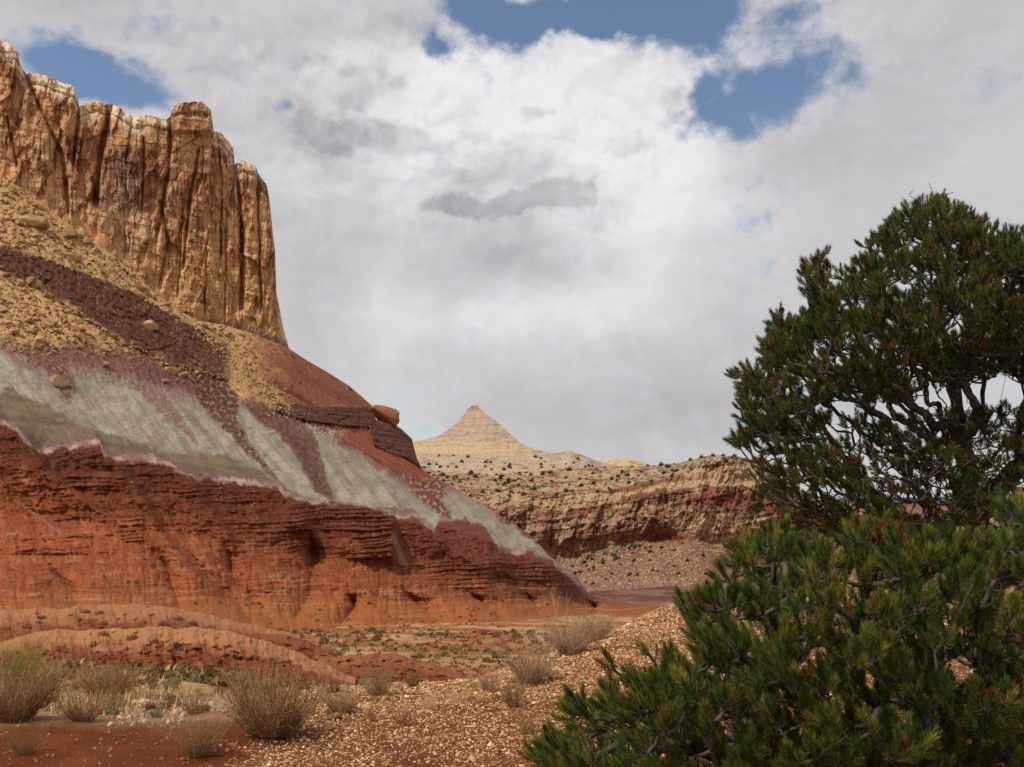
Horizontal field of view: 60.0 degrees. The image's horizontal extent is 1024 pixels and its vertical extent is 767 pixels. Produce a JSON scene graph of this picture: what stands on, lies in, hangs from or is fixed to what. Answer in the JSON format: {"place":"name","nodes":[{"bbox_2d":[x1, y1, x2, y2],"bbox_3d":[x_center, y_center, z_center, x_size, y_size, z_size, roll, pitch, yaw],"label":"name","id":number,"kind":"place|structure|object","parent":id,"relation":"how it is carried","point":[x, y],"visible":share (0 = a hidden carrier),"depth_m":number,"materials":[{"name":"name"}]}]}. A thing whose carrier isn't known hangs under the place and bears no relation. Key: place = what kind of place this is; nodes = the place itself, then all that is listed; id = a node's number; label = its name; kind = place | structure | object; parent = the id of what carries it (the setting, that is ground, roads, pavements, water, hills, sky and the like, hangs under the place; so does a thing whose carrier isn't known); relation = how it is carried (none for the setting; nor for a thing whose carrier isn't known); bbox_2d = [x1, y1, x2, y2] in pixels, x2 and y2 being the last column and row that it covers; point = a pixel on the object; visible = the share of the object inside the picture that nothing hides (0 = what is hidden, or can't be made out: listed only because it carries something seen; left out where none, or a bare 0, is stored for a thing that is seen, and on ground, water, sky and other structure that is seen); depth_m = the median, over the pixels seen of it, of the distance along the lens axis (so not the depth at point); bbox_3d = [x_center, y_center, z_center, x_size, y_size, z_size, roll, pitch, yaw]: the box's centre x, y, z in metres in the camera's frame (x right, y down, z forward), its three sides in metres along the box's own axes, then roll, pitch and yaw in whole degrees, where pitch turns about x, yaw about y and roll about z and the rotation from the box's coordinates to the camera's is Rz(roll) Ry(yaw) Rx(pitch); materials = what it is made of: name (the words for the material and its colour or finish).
{"place":"outdoors","nodes":[
{"label":"outdoors","id":0,"kind":"place"},
{"bbox_2d":[0,40,288,347],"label":"cliff","id":1,"kind":"structure","parent":0,"point":[173,210],"depth_m":475.08,"materials":[{"name":"stone"}]},
{"bbox_2d":[0,174,665,630],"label":"hillside","id":2,"kind":"structure","parent":0,"point":[124,436],"depth_m":288.17,"materials":[{"name":"stone"}]},
{"bbox_2d":[0,272,12,276],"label":"boulder","id":3,"kind":"object","parent":2,"relation":"on","point":[6,274],"visible":1,"depth_m":365.79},
{"bbox_2d":[11,327,23,334],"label":"boulder","id":4,"kind":"object","parent":2,"relation":"on","point":[15,331],"visible":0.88,"depth_m":324.58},
{"bbox_2d":[15,219,23,224],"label":"boulder","id":5,"kind":"object","parent":2,"relation":"on","point":[18,221],"visible":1,"depth_m":414.56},
{"bbox_2d":[17,280,25,286],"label":"boulder","id":6,"kind":"object","parent":2,"relation":"on","point":[20,283],"visible":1,"depth_m":365.31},
{"bbox_2d":[22,317,33,323],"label":"boulder","id":7,"kind":"object","parent":2,"relation":"on","point":[29,320],"visible":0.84,"depth_m":339.77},
{"bbox_2d":[21,249,36,255],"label":"boulder","id":8,"kind":"object","parent":2,"relation":"on","point":[30,252],"visible":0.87,"depth_m":394.15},
{"bbox_2d":[26,276,37,284],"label":"boulder","id":9,"kind":"object","parent":2,"relation":"on","point":[31,280],"visible":1,"depth_m":370.82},
{"bbox_2d":[18,214,49,228],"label":"boulder","id":10,"kind":"object","parent":2,"relation":"on","point":[36,221],"visible":0.93,"depth_m":421.26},
{"bbox_2d":[30,340,40,348],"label":"boulder","id":11,"kind":"object","parent":2,"relation":"on","point":[35,344],"visible":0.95,"depth_m":321.63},
{"bbox_2d":[34,335,44,341],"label":"boulder","id":12,"kind":"object","parent":2,"relation":"on","point":[37,337],"visible":0.69,"depth_m":328.31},
{"bbox_2d":[37,203,46,210],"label":"boulder","id":13,"kind":"object","parent":2,"relation":"on","point":[41,207],"visible":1,"depth_m":441.32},
{"bbox_2d":[47,317,58,324],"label":"boulder","id":14,"kind":"object","parent":2,"relation":"on","point":[52,320],"visible":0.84,"depth_m":348.55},
{"bbox_2d":[53,328,63,333],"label":"boulder","id":15,"kind":"object","parent":2,"relation":"on","point":[58,330],"visible":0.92,"depth_m":344.02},
{"bbox_2d":[49,374,76,387],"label":"boulder","id":16,"kind":"object","parent":2,"relation":"on","point":[58,381],"visible":0.95,"depth_m":298.69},
{"bbox_2d":[62,227,78,237],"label":"boulder","id":17,"kind":"object","parent":2,"relation":"on","point":[73,232],"visible":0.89,"depth_m":435.68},
{"bbox_2d":[62,254,81,261],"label":"boulder","id":18,"kind":"object","parent":2,"relation":"on","point":[75,257],"visible":0.85,"depth_m":418.15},
{"bbox_2d":[68,336,76,342],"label":"boulder","id":19,"kind":"object","parent":2,"relation":"on","point":[73,339],"visible":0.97,"depth_m":343.64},
{"bbox_2d":[74,332,81,339],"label":"boulder","id":20,"kind":"object","parent":2,"relation":"on","point":[77,335],"visible":0.87,"depth_m":346.81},
{"bbox_2d":[75,325,86,331],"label":"boulder","id":21,"kind":"object","parent":2,"relation":"on","point":[81,328],"visible":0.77,"depth_m":356.92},
{"bbox_2d":[83,238,91,243],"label":"boulder","id":22,"kind":"object","parent":2,"relation":"on","point":[86,240],"visible":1,"depth_m":441.53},
{"bbox_2d":[100,346,111,351],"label":"boulder","id":23,"kind":"object","parent":2,"relation":"on","point":[105,348],"visible":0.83,"depth_m":353.98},
{"bbox_2d":[136,283,149,294],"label":"boulder","id":24,"kind":"object","parent":2,"relation":"on","point":[141,288],"visible":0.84,"depth_m":438.05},
{"bbox_2d":[142,320,158,330],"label":"boulder","id":25,"kind":"object","parent":2,"relation":"on","point":[151,325],"visible":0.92,"depth_m":399.83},
{"bbox_2d":[0,178,311,418],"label":"talus rubble","id":26,"kind":"object","parent":2,"relation":"on","point":[274,402],"visible":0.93,"depth_m":399.35,"materials":[{"name":"stone"}]},
{"bbox_2d":[164,367,182,373],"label":"boulder","id":27,"kind":"object","parent":2,"relation":"on","point":[172,370],"visible":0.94,"depth_m":369.31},
{"bbox_2d":[177,372,187,377],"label":"boulder","id":28,"kind":"object","parent":2,"relation":"on","point":[184,375],"visible":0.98,"depth_m":372.38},
{"bbox_2d":[371,405,399,426],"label":"boulder","id":29,"kind":"object","parent":2,"relation":"on","point":[388,415],"visible":0.87,"depth_m":494.06,"materials":[{"name":"stone"}]},
{"bbox_2d":[413,405,548,454],"bbox_3d":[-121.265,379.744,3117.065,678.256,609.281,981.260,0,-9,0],"label":"pyramid peak","id":30,"kind":"structure","parent":0,"point":[475,429],"depth_m":2949.71,"materials":[{"name":"stone"}]},
{"bbox_2d":[0,565,1022,766],"bbox_3d":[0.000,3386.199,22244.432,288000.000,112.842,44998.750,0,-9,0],"label":"ground","id":31,"kind":"structure","parent":0,"point":[83,745],"depth_m":7.08,"materials":[{"name":"gravel"}]},
{"bbox_2d":[0,714,55,755],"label":"dry bush","id":32,"kind":"object","parent":31,"relation":"on","point":[25,749],"visible":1,"depth_m":6.26,"materials":[{"name":"plant"}]},
{"bbox_2d":[0,611,57,684],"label":"green plant","id":33,"kind":"object","parent":31,"relation":"on","point":[19,663],"visible":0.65,"depth_m":19.84,"materials":[{"name":"green plant"}]},
{"bbox_2d":[26,659,54,679],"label":"grass tuft","id":34,"kind":"object","parent":31,"relation":"on","point":[45,670],"visible":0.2,"depth_m":23.35,"materials":[{"name":"plant"}]},
{"bbox_2d":[0,631,84,722],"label":"dry bush","id":35,"kind":"object","parent":31,"relation":"on","point":[17,707],"visible":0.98,"depth_m":7.43,"materials":[{"name":"plant"}]},
{"bbox_2d":[63,669,80,679],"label":"wash shrub","id":36,"kind":"object","parent":31,"relation":"on","point":[70,674],"visible":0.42,"depth_m":23.67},
{"bbox_2d":[70,666,94,679],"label":"grass tuft","id":37,"kind":"object","parent":31,"relation":"on","point":[83,674],"visible":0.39,"depth_m":21.91,"materials":[{"name":"plant"}]},
{"bbox_2d":[45,676,124,721],"bbox_3d":[-3.578,2.636,7.404,0.630,0.370,0.502,6,-10,-33],"label":"dry bush","id":38,"kind":"object","parent":31,"relation":"on","point":[72,715],"visible":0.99,"depth_m":7.33,"materials":[{"name":"plant"}]},
{"bbox_2d":[53,645,156,699],"bbox_3d":[-6.148,4.404,13.496,1.446,0.965,1.238,-7,-11,40],"label":"dry bush","id":39,"kind":"object","parent":31,"relation":"on","point":[123,688],"visible":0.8,"depth_m":13.48,"materials":[{"name":"plant"}]},
{"bbox_2d":[103,703,120,714],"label":"wash shrub","id":40,"kind":"object","parent":31,"relation":"on","point":[111,710],"visible":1,"depth_m":7.89,"materials":[{"name":"green plant"}]},
{"bbox_2d":[104,700,121,710],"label":"wash shrub","id":41,"kind":"object","parent":31,"relation":"on","point":[113,704],"visible":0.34,"depth_m":8.18,"materials":[{"name":"green plant"}]},
{"bbox_2d":[136,676,155,684],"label":"wash shrub","id":42,"kind":"object","parent":31,"relation":"on","point":[144,680],"visible":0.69,"depth_m":22.14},
{"bbox_2d":[141,699,156,709],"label":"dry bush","id":43,"kind":"object","parent":31,"relation":"on","point":[151,705],"visible":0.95,"depth_m":8.21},
{"bbox_2d":[0,603,299,641],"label":"red mound","id":44,"kind":"object","parent":31,"relation":"on","point":[133,615],"visible":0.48,"depth_m":89.67,"materials":[{"name":"soil"}]},
{"bbox_2d":[157,621,169,626],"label":"shrub","id":45,"kind":"object","parent":44,"relation":"on","point":[163,623],"visible":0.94,"depth_m":83.00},
{"bbox_2d":[188,620,198,625],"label":"shrub","id":46,"kind":"object","parent":44,"relation":"on","point":[193,622],"visible":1,"depth_m":86.48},
{"bbox_2d":[145,702,157,710],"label":"wash shrub","id":47,"kind":"object","parent":31,"relation":"on","point":[146,709],"visible":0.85,"depth_m":8.22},
{"bbox_2d":[145,693,159,699],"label":"wash shrub","id":48,"kind":"object","parent":31,"relation":"on","point":[153,694],"visible":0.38,"depth_m":14.92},
{"bbox_2d":[145,675,159,683],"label":"wash shrub","id":49,"kind":"object","parent":31,"relation":"on","point":[157,679],"visible":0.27,"depth_m":23.32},
{"bbox_2d":[146,681,159,689],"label":"wash shrub","id":50,"kind":"object","parent":31,"relation":"on","point":[150,684],"visible":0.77,"depth_m":19.72,"materials":[{"name":"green plant"}]},
{"bbox_2d":[148,708,164,716],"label":"wash shrub","id":51,"kind":"object","parent":31,"relation":"on","point":[157,712],"visible":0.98,"depth_m":7.76,"materials":[{"name":"green plant"}]},
{"bbox_2d":[152,704,171,710],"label":"wash shrub","id":52,"kind":"object","parent":31,"relation":"on","point":[159,707],"visible":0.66,"depth_m":8.17,"materials":[{"name":"green plant"}]},
{"bbox_2d":[157,701,172,707],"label":"wash shrub","id":53,"kind":"object","parent":31,"relation":"on","point":[168,705],"visible":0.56,"depth_m":8.30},
{"bbox_2d":[160,678,176,684],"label":"wash shrub","id":54,"kind":"object","parent":31,"relation":"on","point":[170,681],"visible":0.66,"depth_m":23.36,"materials":[{"name":"green plant"}]},
{"bbox_2d":[162,682,174,690],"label":"wash shrub","id":55,"kind":"object","parent":31,"relation":"on","point":[166,685],"visible":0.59,"depth_m":19.81,"materials":[{"name":"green plant"}]},
{"bbox_2d":[160,692,177,700],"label":"wash shrub","id":56,"kind":"object","parent":31,"relation":"on","point":[169,696],"visible":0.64,"depth_m":9.11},
{"bbox_2d":[163,671,178,678],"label":"wash shrub","id":57,"kind":"object","parent":31,"relation":"on","point":[169,676],"visible":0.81,"depth_m":25.62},
{"bbox_2d":[0,626,354,685],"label":"red mound","id":58,"kind":"object","parent":31,"relation":"on","point":[224,649],"visible":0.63,"depth_m":44.99,"materials":[{"name":"soil"}]},
{"bbox_2d":[99,631,109,635],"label":"shrub","id":59,"kind":"object","parent":58,"relation":"on","point":[103,633],"visible":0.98,"depth_m":46.74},
{"bbox_2d":[125,634,139,640],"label":"shrub","id":60,"kind":"object","parent":58,"relation":"on","point":[131,637],"visible":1,"depth_m":45.61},
{"bbox_2d":[146,638,160,643],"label":"shrub","id":61,"kind":"object","parent":58,"relation":"on","point":[154,640],"visible":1,"depth_m":43.90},
{"bbox_2d":[176,646,187,651],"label":"shrub","id":62,"kind":"object","parent":58,"relation":"on","point":[181,649],"visible":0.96,"depth_m":44.53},
{"bbox_2d":[187,675,199,682],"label":"wash shrub","id":63,"kind":"object","parent":31,"relation":"on","point":[193,677],"visible":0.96,"depth_m":25.16,"materials":[{"name":"green plant"}]},
{"bbox_2d":[171,687,216,714],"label":"dry bush","id":64,"kind":"object","parent":31,"relation":"on","point":[198,709],"visible":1,"depth_m":7.82,"materials":[{"name":"plant"}]},
{"bbox_2d":[161,707,231,757],"bbox_3d":[-2.224,2.441,6.236,0.572,0.354,0.436,-5,-10,32],"label":"dry bush","id":65,"kind":"object","parent":31,"relation":"on","point":[201,743],"visible":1,"depth_m":6.19,"materials":[{"name":"plant"}]},
{"bbox_2d":[0,681,400,766],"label":"wash stones","id":66,"kind":"object","parent":31,"relation":"on","point":[146,715],"visible":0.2,"depth_m":7.67,"materials":[{"name":"stone"}]},
{"bbox_2d":[214,686,227,694],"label":"wash shrub","id":67,"kind":"object","parent":31,"relation":"on","point":[218,690],"visible":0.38,"depth_m":21.12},
{"bbox_2d":[227,742,237,747],"bbox_3d":[-2.025,2.661,6.478,0.128,0.040,0.087,27,-9,8],"label":"stone","id":68,"kind":"object","parent":31,"relation":"on","point":[232,745],"visible":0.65,"depth_m":6.46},
{"bbox_2d":[231,671,252,684],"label":"sage plant","id":69,"kind":"object","parent":31,"relation":"on","point":[239,673],"visible":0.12,"depth_m":28.75,"materials":[{"name":"green plant"}]},
{"bbox_2d":[207,639,332,739],"bbox_3d":[-1.917,2.278,6.819,1.025,0.888,1.140,0,-9,0],"label":"dry bush","id":70,"kind":"object","parent":31,"relation":"on","point":[259,720],"visible":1,"depth_m":6.71,"materials":[{"name":"plant"}]},
{"bbox_2d":[0,645,549,715],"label":"dry grass","id":71,"kind":"structure","parent":31,"relation":"on","point":[137,694],"depth_m":16.75,"materials":[{"name":"plant"}]},
{"bbox_2d":[253,634,326,661],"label":"red mound","id":72,"kind":"object","parent":31,"relation":"on","point":[310,650],"visible":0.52,"depth_m":78.50,"materials":[{"name":"soil"}]},
{"bbox_2d":[297,682,312,689],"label":"wash shrub","id":73,"kind":"object","parent":31,"relation":"on","point":[307,684],"visible":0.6,"depth_m":9.68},
{"bbox_2d":[0,622,615,692],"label":"scrub","id":74,"kind":"object","parent":31,"relation":"on","point":[203,673],"visible":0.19,"depth_m":94.25,"materials":[{"name":"plant"}]},
{"bbox_2d":[312,745,321,750],"bbox_3d":[-1.383,2.597,6.304,0.067,0.037,0.077,6,-24,17],"label":"stone","id":75,"kind":"object","parent":31,"relation":"on","point":[317,748],"visible":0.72,"depth_m":6.28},
{"bbox_2d":[322,723,333,731],"bbox_3d":[-1.483,2.751,7.088,0.180,0.063,0.223,10,-13,1],"label":"stone","id":76,"kind":"object","parent":31,"relation":"on","point":[327,727],"visible":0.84,"depth_m":7.02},
{"bbox_2d":[322,681,341,693],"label":"wash shrub","id":77,"kind":"object","parent":31,"relation":"on","point":[332,688],"visible":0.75,"depth_m":9.05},
{"bbox_2d":[323,712,343,719],"bbox_3d":[-1.472,2.779,7.410,0.211,0.062,0.110,3,-9,-20],"label":"stone","id":78,"kind":"object","parent":31,"relation":"on","point":[335,715],"visible":1,"depth_m":7.37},
{"bbox_2d":[318,670,370,712],"bbox_3d":[-1.464,2.668,7.663,0.483,0.355,0.531,0,-9,-3],"label":"dry bush","id":79,"kind":"object","parent":31,"relation":"on","point":[340,708],"visible":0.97,"depth_m":7.65,"materials":[{"name":"plant"}]},
{"bbox_2d":[363,706,380,720],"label":"dry bush","id":80,"kind":"object","parent":31,"relation":"on","point":[373,718],"visible":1,"depth_m":7.28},
{"bbox_2d":[371,635,381,640],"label":"desert shrub","id":81,"kind":"object","parent":31,"relation":"on","point":[376,637],"visible":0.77,"depth_m":134.47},
{"bbox_2d":[350,654,405,695],"bbox_3d":[-1.282,2.831,8.613,0.512,0.416,0.425,4,-9,-26],"label":"dry bush","id":82,"kind":"object","parent":31,"relation":"on","point":[377,687],"visible":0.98,"depth_m":8.60,"materials":[{"name":"plant"}]},
{"bbox_2d":[318,653,463,683],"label":"red mound","id":83,"kind":"object","parent":31,"relation":"on","point":[347,663],"visible":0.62,"depth_m":63.41,"materials":[{"name":"soil"}]},
{"bbox_2d":[389,698,418,725],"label":"dry bush","id":84,"kind":"object","parent":31,"relation":"on","point":[402,718],"visible":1,"depth_m":7.09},
{"bbox_2d":[399,702,410,713],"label":"grass tuft","id":85,"kind":"object","parent":31,"relation":"on","point":[405,709],"visible":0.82,"depth_m":7.49,"materials":[{"name":"plant"}]},
{"bbox_2d":[401,666,426,686],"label":"dry bush","id":86,"kind":"object","parent":31,"relation":"on","point":[417,681],"visible":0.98,"depth_m":9.41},
{"bbox_2d":[415,690,441,709],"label":"grass tuft","id":87,"kind":"object","parent":31,"relation":"on","point":[429,705],"visible":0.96,"depth_m":7.67,"materials":[{"name":"plant"}]},
{"bbox_2d":[444,686,468,703],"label":"grass tuft","id":88,"kind":"object","parent":31,"relation":"on","point":[453,701],"visible":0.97,"depth_m":7.89,"materials":[{"name":"plant"}]},
{"bbox_2d":[462,670,479,678],"bbox_3d":[-0.436,3.449,10.400,0.367,0.107,0.334,11,-9,44],"label":"stone","id":89,"kind":"object","parent":31,"relation":"on","point":[467,674],"visible":0.58,"depth_m":10.37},
{"bbox_2d":[473,688,490,701],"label":"grass tuft","id":90,"kind":"object","parent":31,"relation":"on","point":[483,696],"visible":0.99,"depth_m":7.97,"materials":[{"name":"plant"}]},
{"bbox_2d":[467,657,506,690],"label":"dry bush","id":91,"kind":"object","parent":31,"relation":"on","point":[485,685],"visible":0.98,"depth_m":8.51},
{"bbox_2d":[482,656,492,662],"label":"desert shrub","id":92,"kind":"object","parent":31,"relation":"on","point":[486,659],"visible":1,"depth_m":87.86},
{"bbox_2d":[495,664,535,707],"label":"dry bush","id":93,"kind":"object","parent":31,"relation":"on","point":[515,696],"visible":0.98,"depth_m":7.55,"materials":[{"name":"plant"}]},
{"bbox_2d":[493,629,559,684],"bbox_3d":[0.162,2.749,9.023,0.711,0.590,0.827,-1,-9,9],"label":"dry bush","id":94,"kind":"object","parent":31,"relation":"on","point":[538,671],"visible":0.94,"depth_m":8.87,"materials":[{"name":"plant"}]},
{"bbox_2d":[510,698,549,734],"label":"dry bush","id":95,"kind":"object","parent":31,"relation":"on","point":[523,724],"visible":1,"depth_m":6.65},
{"bbox_2d":[546,670,565,680],"bbox_3d":[0.454,2.982,8.984,0.215,0.100,0.145,26,4,25],"label":"stone","id":96,"kind":"object","parent":31,"relation":"on","point":[553,675],"visible":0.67,"depth_m":8.96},
{"bbox_2d":[534,594,608,655],"bbox_3d":[0.632,2.945,10.915,0.756,0.778,0.951,5,-10,-28],"label":"dry bush","id":97,"kind":"object","parent":31,"relation":"on","point":[564,647],"visible":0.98,"depth_m":10.80,"materials":[{"name":"plant"}]},
{"bbox_2d":[571,606,616,642],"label":"dry bush","id":98,"kind":"object","parent":31,"relation":"on","point":[602,634],"visible":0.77,"depth_m":12.10,"materials":[{"name":"plant"}]},
{"bbox_2d":[429,456,780,585],"bbox_3d":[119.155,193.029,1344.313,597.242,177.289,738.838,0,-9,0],"label":"junipers","id":99,"kind":"object","parent":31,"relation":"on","point":[736,459],"visible":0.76,"depth_m":1312.23,"materials":[{"name":"plant"}]},
{"bbox_2d":[209,588,1014,766],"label":"shale gravel","id":100,"kind":"structure","parent":31,"relation":"on","point":[366,706],"depth_m":7.69,"materials":[{"name":"gravel"}]},
{"bbox_2d":[561,541,758,589],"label":"rubble","id":101,"kind":"object","parent":31,"relation":"on","point":[664,554],"visible":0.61,"depth_m":1077.95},
{"bbox_2d":[514,487,1023,766],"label":"pine tree","id":102,"kind":"object","parent":31,"relation":"on","point":[664,708],"visible":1,"depth_m":2.96,"materials":[{"name":"green plant"}]},
{"bbox_2d":[721,183,1023,684],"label":"pine tree","id":103,"kind":"object","parent":31,"relation":"on","point":[995,310],"visible":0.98,"depth_m":5.93,"materials":[{"name":"green plant"}]},
{"bbox_2d":[0,0,1023,499],"label":"sky","id":104,"kind":"structure","parent":0,"point":[567,222],"materials":[{"name":"white"}]},
{"bbox_2d":[416,451,614,473],"bbox_3d":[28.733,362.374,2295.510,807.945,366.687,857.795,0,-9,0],"label":"slickrock dome","id":105,"kind":"structure","parent":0,"point":[474,463],"depth_m":2179.07,"materials":[{"name":"stone"}]},
{"bbox_2d":[603,459,649,465],"bbox_3d":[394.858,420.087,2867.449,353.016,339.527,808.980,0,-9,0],"label":"slickrock dome","id":106,"kind":"structure","parent":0,"point":[623,462],"depth_m":2756.09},
{"bbox_2d":[421,455,886,591],"bbox_3d":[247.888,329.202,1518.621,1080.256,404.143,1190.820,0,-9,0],"label":"canyon wall","id":107,"kind":"structure","parent":0,"point":[603,524],"depth_m":1227.23,"materials":[{"name":"stone"}]},
{"bbox_2d":[588,586,756,600],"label":"purple bench","id":108,"kind":"object","parent":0,"point":[664,593],"visible":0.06,"depth_m":845.48,"materials":[{"name":"soil"}]},
{"bbox_2d":[820,497,1000,534],"bbox_3d":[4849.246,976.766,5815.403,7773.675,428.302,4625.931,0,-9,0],"label":"plateau","id":109,"kind":"structure","parent":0,"point":[920,510],"depth_m":4856.51,"materials":[{"name":"stone"}]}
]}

